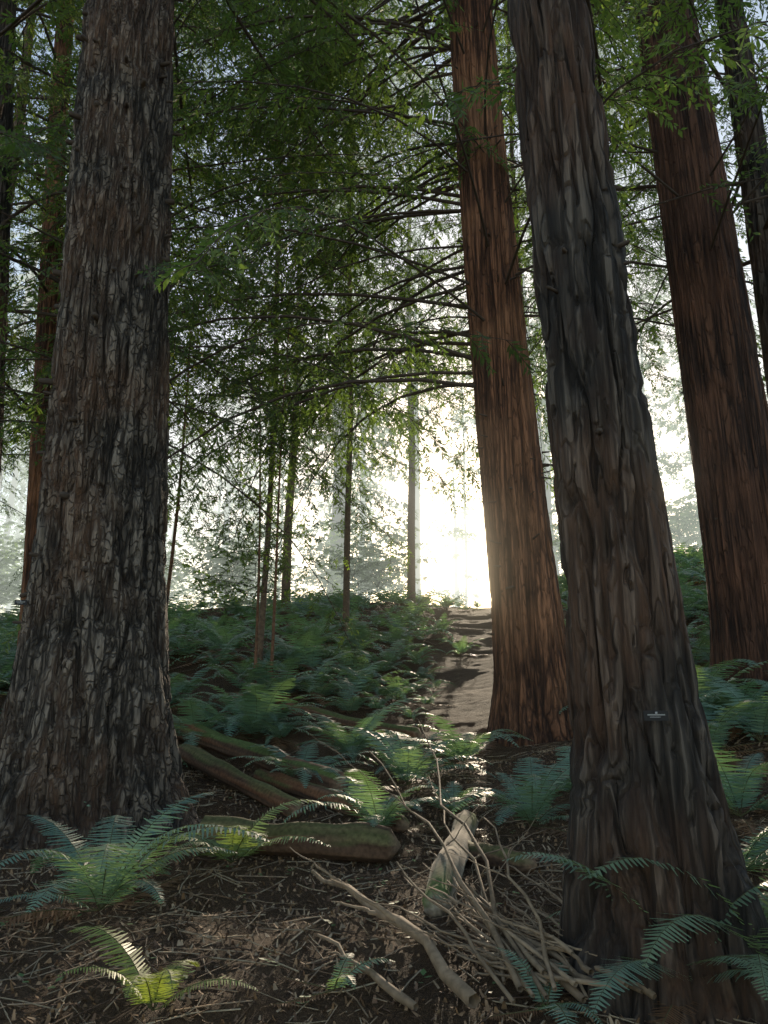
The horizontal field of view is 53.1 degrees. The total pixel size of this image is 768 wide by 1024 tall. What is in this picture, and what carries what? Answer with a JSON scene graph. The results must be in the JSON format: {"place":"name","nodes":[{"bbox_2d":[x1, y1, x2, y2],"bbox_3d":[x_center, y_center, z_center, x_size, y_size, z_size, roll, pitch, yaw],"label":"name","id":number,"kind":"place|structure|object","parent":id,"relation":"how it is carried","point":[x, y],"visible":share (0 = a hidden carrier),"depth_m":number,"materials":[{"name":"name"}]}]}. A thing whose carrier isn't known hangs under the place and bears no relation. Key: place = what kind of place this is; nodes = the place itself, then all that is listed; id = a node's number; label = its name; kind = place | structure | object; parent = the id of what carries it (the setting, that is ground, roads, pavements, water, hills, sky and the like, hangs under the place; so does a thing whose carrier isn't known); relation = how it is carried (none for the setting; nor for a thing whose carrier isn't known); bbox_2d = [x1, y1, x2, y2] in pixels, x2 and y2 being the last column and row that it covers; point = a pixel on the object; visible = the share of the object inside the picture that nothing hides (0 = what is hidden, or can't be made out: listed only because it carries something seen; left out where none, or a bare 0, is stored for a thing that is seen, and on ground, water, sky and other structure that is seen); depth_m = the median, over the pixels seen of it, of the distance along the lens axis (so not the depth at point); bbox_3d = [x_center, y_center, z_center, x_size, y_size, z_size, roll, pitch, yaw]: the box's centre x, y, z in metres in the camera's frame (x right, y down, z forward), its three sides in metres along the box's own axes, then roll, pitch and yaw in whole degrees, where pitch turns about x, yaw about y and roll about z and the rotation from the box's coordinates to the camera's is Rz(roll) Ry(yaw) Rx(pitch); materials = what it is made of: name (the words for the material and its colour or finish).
{"place":"outdoors","nodes":[
{"label":"outdoors","id":0,"kind":"place"},
{"bbox_2d":[0,136,766,613],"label":"tree","id":1,"kind":"object","parent":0,"point":[456,532],"depth_m":55.15,"materials":[{"name":"green plant"}]},
{"bbox_2d":[0,562,767,1023],"bbox_3d":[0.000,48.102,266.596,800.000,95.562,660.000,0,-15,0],"label":"ground","id":2,"kind":"structure","parent":0,"point":[468,692],"depth_m":4.19,"materials":[{"name":"brown soil"}]},
{"bbox_2d":[0,0,16,475],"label":"tree","id":3,"kind":"object","parent":2,"relation":"on","point":[6,120],"visible":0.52,"depth_m":12.13,"materials":[{"name":"brown plant"}]},
{"bbox_2d":[16,0,72,648],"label":"redwood tree","id":4,"kind":"object","parent":2,"relation":"on","point":[35,472],"visible":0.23,"depth_m":13.34,"materials":[{"name":"brown plant"}]},
{"bbox_2d":[0,0,199,851],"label":"fir tree","id":5,"kind":"object","parent":2,"relation":"on","point":[86,717],"visible":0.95,"depth_m":6.36,"materials":[{"name":"brown plant"}]},
{"bbox_2d":[14,600,26,604],"bbox_3d":[-2.905,0.737,6.207,0.100,0.040,0.126,0,-15,0],"label":"tag","id":6,"kind":"object","parent":5,"relation":"attached to","point":[20,602],"visible":0.93,"depth_m":6.15,"materials":[{"name":"grey metal"}]},
{"bbox_2d":[178,743,303,819],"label":"log","id":7,"kind":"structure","parent":2,"relation":"on","point":[225,772],"depth_m":7.02,"materials":[{"name":"brown wood"}]},
{"bbox_2d":[173,716,348,793],"bbox_3d":[-1.681,2.483,8.280,0.246,0.817,3.934,13,-20,-41],"label":"log","id":8,"kind":"object","parent":2,"relation":"on","point":[218,742],"visible":0.62,"depth_m":7.74,"materials":[{"name":"brown wood"}]},
{"bbox_2d":[195,815,400,862],"bbox_3d":[-0.604,2.211,5.219,1.465,0.262,0.246,-3,-15,10],"label":"mossy log","id":9,"kind":"object","parent":2,"relation":"on","point":[361,842],"visible":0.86,"depth_m":5.09,"materials":[{"name":"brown wood"}]},
{"bbox_2d":[253,768,409,833],"bbox_3d":[-0.544,2.455,6.642,0.156,0.339,2.514,10,-18,-34],"label":"log","id":10,"kind":"object","parent":2,"relation":"on","point":[288,784],"visible":0.69,"depth_m":6.66,"materials":[{"name":"brown wood"}]},
{"bbox_2d":[283,703,421,740],"bbox_3d":[-0.468,2.628,9.694,2.364,0.463,0.174,-12,-19,39],"label":"log","id":11,"kind":"object","parent":2,"relation":"on","point":[343,720],"visible":0.58,"depth_m":9.63,"materials":[{"name":"brown wood"}]},
{"bbox_2d":[0,0,767,682],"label":"tree","id":12,"kind":"object","parent":2,"relation":"on","point":[330,68],"depth_m":12.04,"materials":[{"name":"plant"}]},
{"bbox_2d":[0,542,767,1023],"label":"ferns","id":13,"kind":"object","parent":2,"relation":"on","point":[244,708],"visible":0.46,"depth_m":7.34,"materials":[{"name":"green plant"}]},
{"bbox_2d":[0,720,767,1023],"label":"litter twigs","id":14,"kind":"object","parent":2,"relation":"on","point":[213,916],"visible":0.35,"depth_m":3.91,"materials":[{"name":"brown wood"}]},
{"bbox_2d":[0,756,767,1003],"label":"sprout leaves","id":15,"kind":"object","parent":2,"relation":"on","point":[423,971],"visible":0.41,"depth_m":3.76,"materials":[{"name":"green plant"}]},
{"bbox_2d":[0,720,767,1023],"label":"litter flakes","id":16,"kind":"object","parent":2,"relation":"on","point":[343,946],"visible":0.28,"depth_m":3.90,"materials":[{"name":"brown plant"}]},
{"bbox_2d":[422,810,478,918],"bbox_3d":[0.438,2.121,4.765,0.182,0.319,1.976,-3,-15,10],"label":"short log","id":17,"kind":"object","parent":2,"relation":"on","point":[440,868],"visible":0.67,"depth_m":4.24,"materials":[{"name":"brown wood"}]},
{"bbox_2d":[290,721,656,1010],"bbox_3d":[0.378,1.919,5.044,1.822,1.041,4.355,0,-15,0],"label":"branch pile","id":18,"kind":"object","parent":2,"relation":"on","point":[466,993],"visible":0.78,"depth_m":3.31,"materials":[{"name":"brown wood"}]},
{"bbox_2d":[466,841,537,874],"bbox_3d":[0.675,2.092,4.659,0.145,0.160,0.792,8,-17,-28],"label":"dark log","id":19,"kind":"object","parent":2,"relation":"on","point":[524,866],"visible":0.58,"depth_m":4.53,"materials":[{"name":"brown wood"}]},
{"bbox_2d":[448,0,572,746],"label":"redwood tree","id":20,"kind":"object","parent":2,"relation":"on","point":[529,696],"visible":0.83,"depth_m":9.46,"materials":[{"name":"brown plant"}]},
{"bbox_2d":[507,0,767,1023],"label":"fir tree","id":21,"kind":"object","parent":2,"relation":"on","point":[649,790],"visible":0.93,"depth_m":3.42,"materials":[{"name":"brown plant"}]},
{"bbox_2d":[643,711,668,720],"bbox_3d":[1.116,0.850,3.210,0.100,0.040,0.126,0,-15,0],"label":"tag","id":22,"kind":"object","parent":21,"relation":"attached to","point":[656,716],"visible":1,"depth_m":3.15,"materials":[{"name":"grey metal"}]},
{"bbox_2d":[633,0,767,702],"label":"redwood tree","id":23,"kind":"object","parent":2,"relation":"on","point":[716,341],"visible":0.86,"depth_m":9.26,"materials":[{"name":"brown plant"}]},
{"bbox_2d":[714,0,767,397],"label":"tree","id":24,"kind":"object","parent":2,"relation":"on","point":[757,210],"visible":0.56,"depth_m":10.62,"materials":[{"name":"brown plant"}]},
{"bbox_2d":[0,0,767,614],"label":"sky","id":25,"kind":"structure","parent":0,"point":[438,573],"materials":[{"name":"white"}]}
]}

